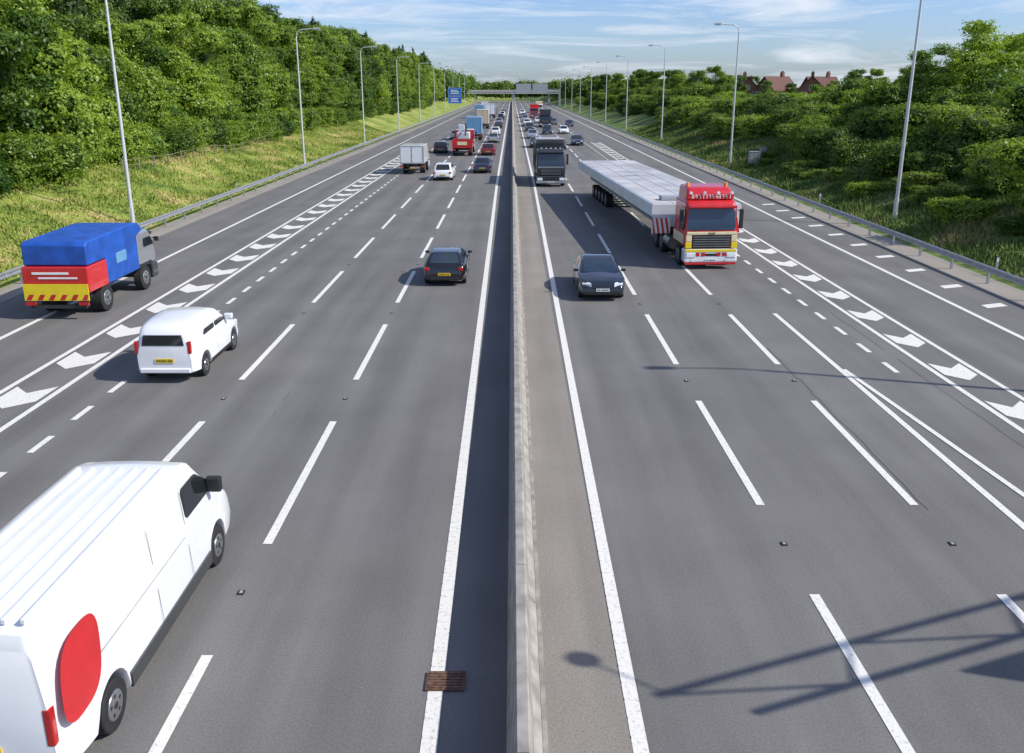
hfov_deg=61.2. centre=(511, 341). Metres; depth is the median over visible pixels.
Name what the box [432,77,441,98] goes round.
tree
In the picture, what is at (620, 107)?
bush
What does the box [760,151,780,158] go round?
bush
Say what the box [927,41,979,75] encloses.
tree
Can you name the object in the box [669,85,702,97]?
bush
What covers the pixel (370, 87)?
tree
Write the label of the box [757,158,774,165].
bush
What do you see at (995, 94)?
bush
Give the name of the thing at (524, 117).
car
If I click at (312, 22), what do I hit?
pine tree
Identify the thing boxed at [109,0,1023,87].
sky
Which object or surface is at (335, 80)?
tree
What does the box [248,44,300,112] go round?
tree
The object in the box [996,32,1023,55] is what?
tree
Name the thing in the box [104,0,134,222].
street lamp
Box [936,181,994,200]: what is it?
bush
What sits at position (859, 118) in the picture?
bush
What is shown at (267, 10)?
tree
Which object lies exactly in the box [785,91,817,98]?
bush
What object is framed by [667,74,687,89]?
tree
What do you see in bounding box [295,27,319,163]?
street lamp
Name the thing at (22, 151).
bush
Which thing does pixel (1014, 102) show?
bush
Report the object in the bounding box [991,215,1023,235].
bush
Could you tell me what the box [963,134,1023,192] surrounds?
bush
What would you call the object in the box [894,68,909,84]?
tree
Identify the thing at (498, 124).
car
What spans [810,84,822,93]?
tree
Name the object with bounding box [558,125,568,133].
car
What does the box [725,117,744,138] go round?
bush
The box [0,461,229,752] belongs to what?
van
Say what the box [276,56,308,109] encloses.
tree
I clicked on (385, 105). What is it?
bush
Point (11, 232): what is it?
grass
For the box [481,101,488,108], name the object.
lorry
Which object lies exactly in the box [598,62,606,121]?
street lamp
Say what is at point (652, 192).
bridge deck load
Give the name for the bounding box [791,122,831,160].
bush
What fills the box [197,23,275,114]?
tree
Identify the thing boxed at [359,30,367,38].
pine tree
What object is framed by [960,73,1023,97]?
bush
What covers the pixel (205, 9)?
tree
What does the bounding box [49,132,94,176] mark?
bush
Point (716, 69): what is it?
tree
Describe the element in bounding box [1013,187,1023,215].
bush
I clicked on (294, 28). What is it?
tree
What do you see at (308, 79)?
tree
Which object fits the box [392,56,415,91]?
tree
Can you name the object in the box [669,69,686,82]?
tree
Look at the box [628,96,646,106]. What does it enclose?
bush
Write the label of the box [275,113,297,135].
bush
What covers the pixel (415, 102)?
bush
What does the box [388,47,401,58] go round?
tree
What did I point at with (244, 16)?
tree
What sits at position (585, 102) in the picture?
bush
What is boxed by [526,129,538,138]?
car
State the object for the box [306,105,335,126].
bush
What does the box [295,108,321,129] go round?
bush
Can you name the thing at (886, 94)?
bush
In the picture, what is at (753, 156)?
roadside cabinet
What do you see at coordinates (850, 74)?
tree
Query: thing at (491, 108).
lorry
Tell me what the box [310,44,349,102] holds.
tree
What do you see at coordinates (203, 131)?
bush
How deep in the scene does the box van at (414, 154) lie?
84.46 m
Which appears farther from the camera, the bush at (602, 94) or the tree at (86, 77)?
the bush at (602, 94)
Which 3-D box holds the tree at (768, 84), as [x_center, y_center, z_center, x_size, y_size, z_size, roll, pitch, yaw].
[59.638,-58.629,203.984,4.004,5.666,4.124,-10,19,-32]
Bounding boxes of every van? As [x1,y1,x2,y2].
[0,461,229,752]
[134,307,237,374]
[400,143,429,172]
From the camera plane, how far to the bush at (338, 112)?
145.92 m
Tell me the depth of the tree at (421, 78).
288.48 m
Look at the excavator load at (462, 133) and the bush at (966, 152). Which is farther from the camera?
the excavator load at (462, 133)
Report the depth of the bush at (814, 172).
71.41 m
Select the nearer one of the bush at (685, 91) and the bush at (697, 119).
the bush at (697, 119)
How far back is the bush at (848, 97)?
90.21 m
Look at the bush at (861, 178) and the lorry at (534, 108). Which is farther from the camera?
the lorry at (534, 108)
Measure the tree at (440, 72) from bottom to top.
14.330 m
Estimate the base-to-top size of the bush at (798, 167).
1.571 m
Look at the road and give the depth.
19.61 m
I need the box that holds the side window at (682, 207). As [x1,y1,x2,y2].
[681,206,684,230]
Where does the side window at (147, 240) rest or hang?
in the box lorry at (63, 266)
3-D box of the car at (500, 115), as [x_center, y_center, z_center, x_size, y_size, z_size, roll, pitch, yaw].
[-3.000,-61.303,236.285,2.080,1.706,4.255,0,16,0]
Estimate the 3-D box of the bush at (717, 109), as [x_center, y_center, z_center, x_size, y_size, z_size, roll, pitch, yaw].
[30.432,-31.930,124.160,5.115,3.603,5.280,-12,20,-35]
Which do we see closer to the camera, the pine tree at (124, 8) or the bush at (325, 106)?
the pine tree at (124, 8)
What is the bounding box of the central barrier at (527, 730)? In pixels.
[506,102,548,752]
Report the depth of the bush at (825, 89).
102.98 m
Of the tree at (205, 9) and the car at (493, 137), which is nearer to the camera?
the tree at (205, 9)
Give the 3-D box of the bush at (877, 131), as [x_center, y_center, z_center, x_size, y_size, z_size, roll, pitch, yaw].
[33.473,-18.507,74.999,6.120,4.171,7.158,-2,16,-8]
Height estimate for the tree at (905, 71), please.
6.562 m
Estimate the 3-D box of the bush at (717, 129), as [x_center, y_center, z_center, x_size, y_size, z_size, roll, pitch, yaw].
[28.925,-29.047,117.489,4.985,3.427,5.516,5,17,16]
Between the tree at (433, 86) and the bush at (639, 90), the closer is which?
the bush at (639, 90)
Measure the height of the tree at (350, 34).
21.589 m
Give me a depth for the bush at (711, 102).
142.15 m
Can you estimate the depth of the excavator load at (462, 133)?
109.67 m
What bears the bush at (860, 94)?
on the ground at (387, 122)
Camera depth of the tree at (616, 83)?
305.66 m
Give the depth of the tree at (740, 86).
190.78 m
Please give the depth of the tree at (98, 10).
83.23 m
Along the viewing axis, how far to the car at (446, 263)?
36.60 m
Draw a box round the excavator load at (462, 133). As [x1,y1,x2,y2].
[457,124,470,138]
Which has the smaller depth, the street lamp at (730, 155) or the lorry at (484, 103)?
the street lamp at (730, 155)
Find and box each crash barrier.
[0,100,481,283]
[541,100,1023,285]
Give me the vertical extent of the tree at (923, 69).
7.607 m
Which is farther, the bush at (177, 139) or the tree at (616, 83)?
the tree at (616, 83)
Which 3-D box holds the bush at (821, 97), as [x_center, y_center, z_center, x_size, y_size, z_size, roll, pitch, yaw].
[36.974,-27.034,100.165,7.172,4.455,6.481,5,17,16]
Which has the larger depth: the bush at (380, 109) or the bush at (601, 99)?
the bush at (601, 99)
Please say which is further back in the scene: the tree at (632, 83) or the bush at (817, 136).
the tree at (632, 83)
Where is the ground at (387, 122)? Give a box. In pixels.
[0,96,1023,290]
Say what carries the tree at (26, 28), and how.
on the ground at (387, 122)
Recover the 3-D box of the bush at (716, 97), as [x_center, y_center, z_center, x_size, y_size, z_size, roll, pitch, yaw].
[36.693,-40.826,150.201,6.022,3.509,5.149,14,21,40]
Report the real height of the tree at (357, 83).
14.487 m
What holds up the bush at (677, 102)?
on the ground at (387, 122)
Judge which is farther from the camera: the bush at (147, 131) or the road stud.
the bush at (147, 131)
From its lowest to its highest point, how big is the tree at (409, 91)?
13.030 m
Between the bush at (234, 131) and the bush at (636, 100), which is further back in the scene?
the bush at (636, 100)
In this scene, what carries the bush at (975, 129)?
on the ground at (387, 122)
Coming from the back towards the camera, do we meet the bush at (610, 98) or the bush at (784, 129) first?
the bush at (610, 98)
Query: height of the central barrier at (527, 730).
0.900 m
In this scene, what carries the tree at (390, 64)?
on the ground at (387, 122)
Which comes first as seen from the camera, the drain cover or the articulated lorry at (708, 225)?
the drain cover
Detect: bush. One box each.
[0,129,54,190]
[0,150,20,194]
[2,128,95,187]
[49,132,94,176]
[52,130,112,169]
[90,125,152,167]
[118,121,157,163]
[136,125,171,159]
[151,112,219,152]
[152,124,200,156]
[200,116,231,146]
[208,123,240,148]
[218,119,254,146]
[225,108,261,142]
[229,110,269,140]
[253,109,282,140]
[269,105,309,132]
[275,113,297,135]
[276,121,288,138]
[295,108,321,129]
[297,108,320,130]
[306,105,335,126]
[313,103,335,123]
[329,107,344,125]
[337,108,349,124]
[345,109,358,121]
[349,107,361,120]
[355,100,376,116]
[366,105,377,117]
[374,99,390,113]
[375,106,384,114]
[385,99,400,113]
[394,99,407,111]
[406,102,413,111]
[411,99,418,108]
[418,99,425,108]
[426,97,433,106]
[574,96,584,104]
[581,98,589,105]
[588,96,597,103]
[593,97,607,106]
[596,100,608,108]
[599,92,614,96]
[606,104,616,111]
[607,95,619,104]
[613,92,626,102]
[615,97,634,113]
[616,87,628,94]
[617,94,626,102]
[622,104,637,114]
[625,88,635,95]
[627,93,642,100]
[627,103,645,114]
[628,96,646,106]
[635,87,648,93]
[638,93,657,112]
[642,86,665,95]
[642,101,658,115]
[650,86,680,95]
[653,106,670,118]
[655,88,672,96]
[656,95,677,106]
[656,106,688,125]
[667,94,707,108]
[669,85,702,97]
[679,100,709,123]
[680,96,714,106]
[685,108,714,127]
[691,83,714,98]
[699,111,738,135]
[701,96,721,107]
[701,98,724,115]
[707,94,730,101]
[708,107,727,123]
[708,115,734,137]
[710,96,730,99]
[714,91,744,97]
[718,95,755,116]
[723,113,759,137]
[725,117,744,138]
[737,96,794,117]
[738,113,777,139]
[741,93,762,98]
[742,93,774,115]
[754,91,773,97]
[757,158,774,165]
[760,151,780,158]
[763,101,799,115]
[767,102,797,127]
[768,91,791,98]
[768,107,799,133]
[772,124,790,143]
[776,123,801,148]
[781,112,847,151]
[781,159,824,176]
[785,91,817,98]
[789,81,840,106]
[791,100,836,121]
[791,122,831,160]
[793,109,814,123]
[799,168,827,177]
[800,92,830,105]
[803,123,872,164]
[812,101,864,122]
[819,72,878,105]
[822,166,855,179]
[824,135,873,167]
[836,88,863,105]
[836,106,874,142]
[837,78,890,89]
[838,101,871,123]
[842,181,890,196]
[851,89,868,103]
[852,174,880,182]
[857,78,954,109]
[857,103,910,142]
[861,80,904,104]
[861,135,894,170]
[863,120,949,175]
[873,102,926,139]
[886,170,948,191]
[887,98,991,145]
[904,148,969,181]
[907,184,943,202]
[914,78,970,109]
[923,196,999,226]
[926,99,1020,151]
[928,86,1006,110]
[928,111,1023,167]
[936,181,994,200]
[953,137,996,186]
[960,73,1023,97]
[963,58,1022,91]
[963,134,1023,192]
[969,90,1010,110]
[987,136,1023,204]
[988,77,1023,126]
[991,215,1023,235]
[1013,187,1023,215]
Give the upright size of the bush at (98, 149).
3.732 m
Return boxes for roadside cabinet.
[748,151,758,163]
[759,148,766,158]
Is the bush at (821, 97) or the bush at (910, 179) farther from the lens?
the bush at (821, 97)
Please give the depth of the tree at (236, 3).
124.56 m
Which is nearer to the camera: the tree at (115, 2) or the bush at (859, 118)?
the bush at (859, 118)
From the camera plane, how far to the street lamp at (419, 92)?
211.49 m
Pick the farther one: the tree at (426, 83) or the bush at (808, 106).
the tree at (426, 83)
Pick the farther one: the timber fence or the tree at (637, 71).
the tree at (637, 71)
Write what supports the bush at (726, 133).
on the ground at (387, 122)
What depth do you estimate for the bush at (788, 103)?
106.98 m
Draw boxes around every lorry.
[21,223,158,310]
[452,129,476,155]
[466,116,483,139]
[475,105,483,115]
[476,109,488,128]
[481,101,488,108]
[486,103,495,117]
[530,104,538,117]
[533,137,568,185]
[535,101,542,108]
[538,109,551,126]
[590,177,743,264]
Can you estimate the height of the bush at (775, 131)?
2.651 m
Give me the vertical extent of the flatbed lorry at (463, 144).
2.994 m
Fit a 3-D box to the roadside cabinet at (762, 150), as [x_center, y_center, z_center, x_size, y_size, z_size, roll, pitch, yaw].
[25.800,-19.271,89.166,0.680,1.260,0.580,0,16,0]
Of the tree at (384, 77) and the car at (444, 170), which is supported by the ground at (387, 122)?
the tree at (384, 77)
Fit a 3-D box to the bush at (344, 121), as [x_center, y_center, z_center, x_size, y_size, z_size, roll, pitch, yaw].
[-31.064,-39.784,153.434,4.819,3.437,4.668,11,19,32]
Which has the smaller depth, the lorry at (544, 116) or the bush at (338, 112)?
the bush at (338, 112)
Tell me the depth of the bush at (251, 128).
97.92 m
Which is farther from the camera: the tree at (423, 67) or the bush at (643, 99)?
the tree at (423, 67)
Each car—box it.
[424,246,471,282]
[433,141,448,152]
[433,162,455,179]
[450,130,454,138]
[473,157,492,172]
[481,143,496,154]
[487,133,499,142]
[490,127,500,134]
[494,121,502,128]
[497,113,504,119]
[522,115,528,121]
[523,119,530,125]
[524,122,534,130]
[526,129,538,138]
[528,136,539,147]
[542,124,551,133]
[551,118,557,124]
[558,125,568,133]
[565,120,573,126]
[570,135,583,145]
[573,253,625,296]
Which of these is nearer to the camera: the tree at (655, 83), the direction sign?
the tree at (655, 83)
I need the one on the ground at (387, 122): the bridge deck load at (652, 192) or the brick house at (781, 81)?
the brick house at (781, 81)
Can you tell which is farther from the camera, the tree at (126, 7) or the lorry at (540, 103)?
the lorry at (540, 103)
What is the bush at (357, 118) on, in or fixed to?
on the ground at (387, 122)
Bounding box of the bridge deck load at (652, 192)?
[578,160,741,226]
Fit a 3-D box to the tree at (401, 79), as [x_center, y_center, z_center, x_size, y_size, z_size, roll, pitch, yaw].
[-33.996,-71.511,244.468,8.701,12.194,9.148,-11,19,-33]
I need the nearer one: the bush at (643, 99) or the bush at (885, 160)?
the bush at (885, 160)
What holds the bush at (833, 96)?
on the ground at (387, 122)
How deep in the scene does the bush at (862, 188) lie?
60.33 m
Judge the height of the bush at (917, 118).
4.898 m
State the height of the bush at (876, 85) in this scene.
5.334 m
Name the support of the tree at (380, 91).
on the ground at (387, 122)
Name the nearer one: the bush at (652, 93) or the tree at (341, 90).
the tree at (341, 90)
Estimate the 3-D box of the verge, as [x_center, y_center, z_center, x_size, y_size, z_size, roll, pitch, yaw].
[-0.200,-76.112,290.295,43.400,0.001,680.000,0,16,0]
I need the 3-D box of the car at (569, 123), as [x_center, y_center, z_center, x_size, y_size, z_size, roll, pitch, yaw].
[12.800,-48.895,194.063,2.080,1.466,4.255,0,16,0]
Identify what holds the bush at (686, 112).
on the ground at (387, 122)
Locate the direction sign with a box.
[448,88,461,110]
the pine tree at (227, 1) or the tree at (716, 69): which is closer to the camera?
the pine tree at (227, 1)
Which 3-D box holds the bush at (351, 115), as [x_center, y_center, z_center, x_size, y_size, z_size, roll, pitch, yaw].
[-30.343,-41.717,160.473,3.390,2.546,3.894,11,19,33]
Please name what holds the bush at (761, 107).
on the ground at (387, 122)
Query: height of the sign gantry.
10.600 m
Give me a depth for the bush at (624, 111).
212.78 m
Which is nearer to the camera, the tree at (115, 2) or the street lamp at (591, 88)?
the tree at (115, 2)
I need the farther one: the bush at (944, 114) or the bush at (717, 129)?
the bush at (717, 129)
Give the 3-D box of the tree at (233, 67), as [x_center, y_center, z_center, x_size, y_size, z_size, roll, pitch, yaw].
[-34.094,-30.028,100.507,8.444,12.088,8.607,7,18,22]
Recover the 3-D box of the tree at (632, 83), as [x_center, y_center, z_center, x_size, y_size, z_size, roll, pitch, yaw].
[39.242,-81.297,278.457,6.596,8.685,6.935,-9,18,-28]
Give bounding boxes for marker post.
[995,257,999,268]
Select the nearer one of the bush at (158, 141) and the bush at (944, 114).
the bush at (944, 114)
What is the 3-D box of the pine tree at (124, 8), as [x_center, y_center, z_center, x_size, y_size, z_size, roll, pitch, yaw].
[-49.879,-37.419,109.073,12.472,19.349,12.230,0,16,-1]
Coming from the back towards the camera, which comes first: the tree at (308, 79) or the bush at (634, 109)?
the bush at (634, 109)
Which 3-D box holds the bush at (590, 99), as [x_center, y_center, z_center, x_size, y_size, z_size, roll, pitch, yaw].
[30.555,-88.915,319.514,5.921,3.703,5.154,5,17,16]
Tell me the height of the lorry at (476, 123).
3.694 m
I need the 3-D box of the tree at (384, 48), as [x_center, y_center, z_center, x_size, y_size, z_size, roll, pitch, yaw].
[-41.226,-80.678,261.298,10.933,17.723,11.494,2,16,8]
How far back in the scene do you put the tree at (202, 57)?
95.49 m
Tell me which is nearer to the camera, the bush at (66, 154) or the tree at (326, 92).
the bush at (66, 154)
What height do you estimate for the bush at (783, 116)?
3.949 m
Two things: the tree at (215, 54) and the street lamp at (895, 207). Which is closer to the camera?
the street lamp at (895, 207)
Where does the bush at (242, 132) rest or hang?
on the ground at (387, 122)
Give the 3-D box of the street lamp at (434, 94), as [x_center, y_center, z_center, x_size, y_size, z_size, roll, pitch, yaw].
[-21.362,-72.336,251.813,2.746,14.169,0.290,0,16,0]
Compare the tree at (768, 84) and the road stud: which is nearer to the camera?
the road stud
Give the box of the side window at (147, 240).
[143,236,152,246]
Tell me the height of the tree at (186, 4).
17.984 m
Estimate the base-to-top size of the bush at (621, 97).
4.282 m
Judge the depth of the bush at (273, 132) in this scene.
104.79 m
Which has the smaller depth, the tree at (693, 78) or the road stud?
the road stud
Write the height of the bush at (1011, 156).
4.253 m
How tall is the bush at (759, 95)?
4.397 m
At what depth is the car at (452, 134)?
144.21 m
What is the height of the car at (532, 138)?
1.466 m
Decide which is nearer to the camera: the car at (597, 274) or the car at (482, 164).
the car at (597, 274)
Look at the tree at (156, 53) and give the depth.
80.34 m
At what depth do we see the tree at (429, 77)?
327.02 m
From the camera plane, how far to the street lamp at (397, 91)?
171.02 m
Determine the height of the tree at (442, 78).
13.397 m
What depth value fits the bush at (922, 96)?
74.72 m
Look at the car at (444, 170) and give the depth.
78.85 m
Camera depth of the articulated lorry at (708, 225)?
39.84 m
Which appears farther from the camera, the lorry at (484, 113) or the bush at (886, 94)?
the lorry at (484, 113)
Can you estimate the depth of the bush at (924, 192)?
54.29 m
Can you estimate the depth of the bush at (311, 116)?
125.23 m
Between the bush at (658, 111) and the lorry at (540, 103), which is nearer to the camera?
the bush at (658, 111)
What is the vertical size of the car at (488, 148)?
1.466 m
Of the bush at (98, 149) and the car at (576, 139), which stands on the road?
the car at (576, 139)
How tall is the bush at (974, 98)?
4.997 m
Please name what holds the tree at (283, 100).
on the ground at (387, 122)
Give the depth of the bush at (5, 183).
50.52 m
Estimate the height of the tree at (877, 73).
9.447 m
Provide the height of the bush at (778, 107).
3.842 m
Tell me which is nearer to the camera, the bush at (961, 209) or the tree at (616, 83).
the bush at (961, 209)
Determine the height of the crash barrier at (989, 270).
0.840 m
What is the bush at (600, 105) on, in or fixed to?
on the ground at (387, 122)
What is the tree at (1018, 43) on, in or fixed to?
on the ground at (387, 122)
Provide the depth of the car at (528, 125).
171.86 m
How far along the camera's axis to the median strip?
15.38 m
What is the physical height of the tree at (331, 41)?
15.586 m
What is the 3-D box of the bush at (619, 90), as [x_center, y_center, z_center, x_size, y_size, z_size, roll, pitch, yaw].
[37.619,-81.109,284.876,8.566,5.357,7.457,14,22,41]
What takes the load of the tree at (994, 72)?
on the ground at (387, 122)
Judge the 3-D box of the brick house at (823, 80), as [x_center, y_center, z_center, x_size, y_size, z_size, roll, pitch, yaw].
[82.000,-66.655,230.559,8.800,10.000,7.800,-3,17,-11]
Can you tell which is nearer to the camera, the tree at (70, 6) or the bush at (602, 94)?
the tree at (70, 6)
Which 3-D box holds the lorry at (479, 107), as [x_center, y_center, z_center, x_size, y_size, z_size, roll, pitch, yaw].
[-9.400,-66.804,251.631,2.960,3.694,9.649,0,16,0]
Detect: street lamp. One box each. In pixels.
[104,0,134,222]
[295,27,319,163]
[360,46,376,141]
[396,56,408,129]
[418,63,426,121]
[433,67,442,116]
[583,66,591,116]
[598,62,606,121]
[616,55,628,128]
[648,44,665,139]
[714,23,739,162]
[892,0,922,216]
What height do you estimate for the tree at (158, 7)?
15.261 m
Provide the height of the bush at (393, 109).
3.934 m
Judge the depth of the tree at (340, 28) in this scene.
255.11 m
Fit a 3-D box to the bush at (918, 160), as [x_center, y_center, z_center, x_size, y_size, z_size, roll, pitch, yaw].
[28.960,-11.895,59.178,4.226,2.625,3.819,9,19,29]
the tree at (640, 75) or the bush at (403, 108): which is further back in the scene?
the tree at (640, 75)
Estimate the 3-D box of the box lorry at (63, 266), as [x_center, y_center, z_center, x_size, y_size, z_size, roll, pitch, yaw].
[-16.300,-3.051,33.949,2.680,2.874,6.500,0,16,0]
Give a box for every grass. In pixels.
[0,121,394,282]
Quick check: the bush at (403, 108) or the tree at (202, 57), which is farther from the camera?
the bush at (403, 108)
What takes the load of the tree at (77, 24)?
on the ground at (387, 122)
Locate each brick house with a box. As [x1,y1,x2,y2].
[741,71,757,94]
[756,71,797,94]
[796,71,823,94]
[801,71,838,88]
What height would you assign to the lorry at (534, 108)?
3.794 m
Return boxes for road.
[0,101,1023,752]
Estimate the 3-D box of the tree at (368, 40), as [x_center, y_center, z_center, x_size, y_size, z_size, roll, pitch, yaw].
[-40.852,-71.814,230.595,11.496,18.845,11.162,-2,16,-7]
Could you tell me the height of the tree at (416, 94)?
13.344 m
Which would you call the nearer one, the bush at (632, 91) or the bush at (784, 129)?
the bush at (784, 129)
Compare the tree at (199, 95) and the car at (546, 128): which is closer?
the tree at (199, 95)
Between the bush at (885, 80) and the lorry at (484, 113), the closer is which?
the bush at (885, 80)
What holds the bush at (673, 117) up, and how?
on the ground at (387, 122)
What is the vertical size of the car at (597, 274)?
1.386 m
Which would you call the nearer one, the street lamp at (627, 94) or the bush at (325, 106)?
the bush at (325, 106)
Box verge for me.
[0,102,1023,306]
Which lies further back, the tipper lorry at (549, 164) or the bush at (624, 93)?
the bush at (624, 93)
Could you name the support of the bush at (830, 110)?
on the ground at (387, 122)
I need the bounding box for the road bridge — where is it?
[467,90,558,102]
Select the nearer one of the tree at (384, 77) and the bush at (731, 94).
the bush at (731, 94)
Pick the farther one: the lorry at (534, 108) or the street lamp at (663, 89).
the lorry at (534, 108)
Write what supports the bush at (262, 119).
on the ground at (387, 122)
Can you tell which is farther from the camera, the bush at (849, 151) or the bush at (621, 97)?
the bush at (621, 97)
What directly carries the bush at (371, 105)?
on the ground at (387, 122)
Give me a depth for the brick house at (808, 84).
219.31 m
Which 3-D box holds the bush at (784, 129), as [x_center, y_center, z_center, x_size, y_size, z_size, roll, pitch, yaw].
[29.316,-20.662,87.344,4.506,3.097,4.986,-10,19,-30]
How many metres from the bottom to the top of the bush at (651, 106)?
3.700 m
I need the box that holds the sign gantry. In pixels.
[514,84,559,106]
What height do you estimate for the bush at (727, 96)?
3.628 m
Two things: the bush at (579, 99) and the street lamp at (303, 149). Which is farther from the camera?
the bush at (579, 99)
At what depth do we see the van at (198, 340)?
24.46 m
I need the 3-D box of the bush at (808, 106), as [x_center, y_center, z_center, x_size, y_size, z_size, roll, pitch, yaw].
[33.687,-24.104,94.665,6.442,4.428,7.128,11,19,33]
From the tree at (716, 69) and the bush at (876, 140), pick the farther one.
the tree at (716, 69)
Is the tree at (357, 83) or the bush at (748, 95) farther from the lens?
the tree at (357, 83)
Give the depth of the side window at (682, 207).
39.87 m
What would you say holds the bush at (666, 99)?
on the ground at (387, 122)
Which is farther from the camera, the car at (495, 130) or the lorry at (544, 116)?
the lorry at (544, 116)
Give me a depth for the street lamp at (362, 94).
130.78 m
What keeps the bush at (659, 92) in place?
on the ground at (387, 122)
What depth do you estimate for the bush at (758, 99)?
116.81 m
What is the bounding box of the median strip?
[513,101,632,752]
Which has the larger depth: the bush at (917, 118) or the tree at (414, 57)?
the tree at (414, 57)
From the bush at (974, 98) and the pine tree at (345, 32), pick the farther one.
the pine tree at (345, 32)
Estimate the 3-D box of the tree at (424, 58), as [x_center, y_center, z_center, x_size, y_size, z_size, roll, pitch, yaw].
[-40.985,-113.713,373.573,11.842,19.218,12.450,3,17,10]
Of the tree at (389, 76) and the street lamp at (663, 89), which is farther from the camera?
the tree at (389, 76)
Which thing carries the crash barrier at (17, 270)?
on the verge
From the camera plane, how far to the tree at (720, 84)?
164.57 m
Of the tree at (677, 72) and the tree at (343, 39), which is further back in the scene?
the tree at (677, 72)
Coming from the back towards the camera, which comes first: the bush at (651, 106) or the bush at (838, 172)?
the bush at (651, 106)
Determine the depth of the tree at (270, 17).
129.35 m
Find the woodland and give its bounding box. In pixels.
[434,63,702,101]
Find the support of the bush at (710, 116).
on the ground at (387, 122)
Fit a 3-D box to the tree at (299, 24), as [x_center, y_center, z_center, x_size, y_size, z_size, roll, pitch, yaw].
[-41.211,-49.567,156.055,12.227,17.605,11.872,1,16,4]
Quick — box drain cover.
[425,671,465,690]
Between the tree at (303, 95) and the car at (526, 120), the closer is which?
the tree at (303, 95)
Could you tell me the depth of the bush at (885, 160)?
62.08 m
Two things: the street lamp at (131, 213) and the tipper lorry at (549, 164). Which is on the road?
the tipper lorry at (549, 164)
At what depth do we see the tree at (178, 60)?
83.10 m
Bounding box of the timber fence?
[120,135,271,172]
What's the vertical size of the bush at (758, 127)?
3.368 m
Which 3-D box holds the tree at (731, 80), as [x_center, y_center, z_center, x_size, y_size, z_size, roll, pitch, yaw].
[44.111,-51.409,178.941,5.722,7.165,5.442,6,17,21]
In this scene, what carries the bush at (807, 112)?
on the ground at (387, 122)
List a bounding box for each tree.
[0,0,117,147]
[0,6,63,134]
[40,0,77,39]
[40,9,154,130]
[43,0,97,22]
[47,28,135,142]
[72,0,119,23]
[82,18,179,127]
[97,0,130,20]
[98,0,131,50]
[112,0,130,22]
[115,26,191,119]
[120,0,134,14]
[124,18,189,115]
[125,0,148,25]
[128,0,193,47]
[151,9,232,117]
[163,35,235,121]
[180,0,201,12]
[181,0,228,53]
[187,27,253,118]
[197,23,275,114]
[206,0,248,33]
[206,53,246,107]
[209,0,263,45]
[212,1,293,106]
[231,0,273,30]
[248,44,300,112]
[249,45,293,113]
[255,3,296,33]
[264,24,320,105]
[274,44,319,107]
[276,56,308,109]
[277,16,310,58]
[277,18,298,29]
[293,38,328,107]
[305,22,331,45]
[305,33,317,49]
[307,54,343,108]
[308,16,318,26]
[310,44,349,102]
[310,48,344,96]
[317,35,339,46]
[318,23,338,34]
[324,34,348,46]
[330,43,365,110]
[333,26,358,38]
[339,26,359,35]
[343,28,353,45]
[343,45,372,109]
[349,42,384,99]
[351,35,376,46]
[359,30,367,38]
[364,61,375,97]
[371,55,394,100]
[374,53,388,100]
[376,44,391,57]
[378,55,404,104]
[381,66,393,100]
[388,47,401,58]
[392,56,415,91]
[397,53,421,94]
[397,68,403,98]
[399,66,413,100]
[408,71,422,98]
[411,71,427,100]
[414,61,430,94]
[417,54,429,66]
[419,61,429,73]
[423,68,432,96]
[425,65,437,95]
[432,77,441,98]
[433,68,440,89]
[434,69,444,101]
[436,76,444,101]
[594,74,611,91]
[609,73,626,93]
[625,75,638,88]
[632,69,648,78]
[634,71,649,88]
[644,71,665,88]
[662,70,673,85]
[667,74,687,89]
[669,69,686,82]
[684,69,708,87]
[702,64,726,85]
[706,76,733,97]
[714,75,737,91]
[731,74,749,93]
[749,76,760,84]
[759,80,775,96]
[785,83,798,93]
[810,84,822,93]
[843,69,866,81]
[865,68,888,83]
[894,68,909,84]
[896,49,948,90]
[897,65,934,84]
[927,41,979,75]
[932,18,1023,87]
[956,30,1023,74]
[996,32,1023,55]
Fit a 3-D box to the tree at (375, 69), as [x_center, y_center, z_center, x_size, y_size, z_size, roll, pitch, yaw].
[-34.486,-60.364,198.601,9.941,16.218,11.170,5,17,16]
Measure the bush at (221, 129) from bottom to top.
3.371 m
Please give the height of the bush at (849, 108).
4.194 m
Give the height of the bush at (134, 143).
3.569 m
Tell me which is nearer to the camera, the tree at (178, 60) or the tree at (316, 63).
the tree at (178, 60)
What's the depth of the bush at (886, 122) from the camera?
71.19 m
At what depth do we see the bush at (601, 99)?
283.15 m
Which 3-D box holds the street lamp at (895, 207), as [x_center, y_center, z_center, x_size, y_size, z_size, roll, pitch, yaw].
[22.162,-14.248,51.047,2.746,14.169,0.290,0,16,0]
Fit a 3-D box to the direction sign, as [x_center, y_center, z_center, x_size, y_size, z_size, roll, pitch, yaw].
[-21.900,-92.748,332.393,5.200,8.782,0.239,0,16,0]
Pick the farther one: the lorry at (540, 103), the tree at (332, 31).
the lorry at (540, 103)
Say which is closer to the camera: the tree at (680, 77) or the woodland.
the tree at (680, 77)
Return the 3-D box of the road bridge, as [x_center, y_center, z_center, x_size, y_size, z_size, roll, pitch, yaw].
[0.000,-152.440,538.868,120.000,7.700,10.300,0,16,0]
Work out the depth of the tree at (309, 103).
140.09 m

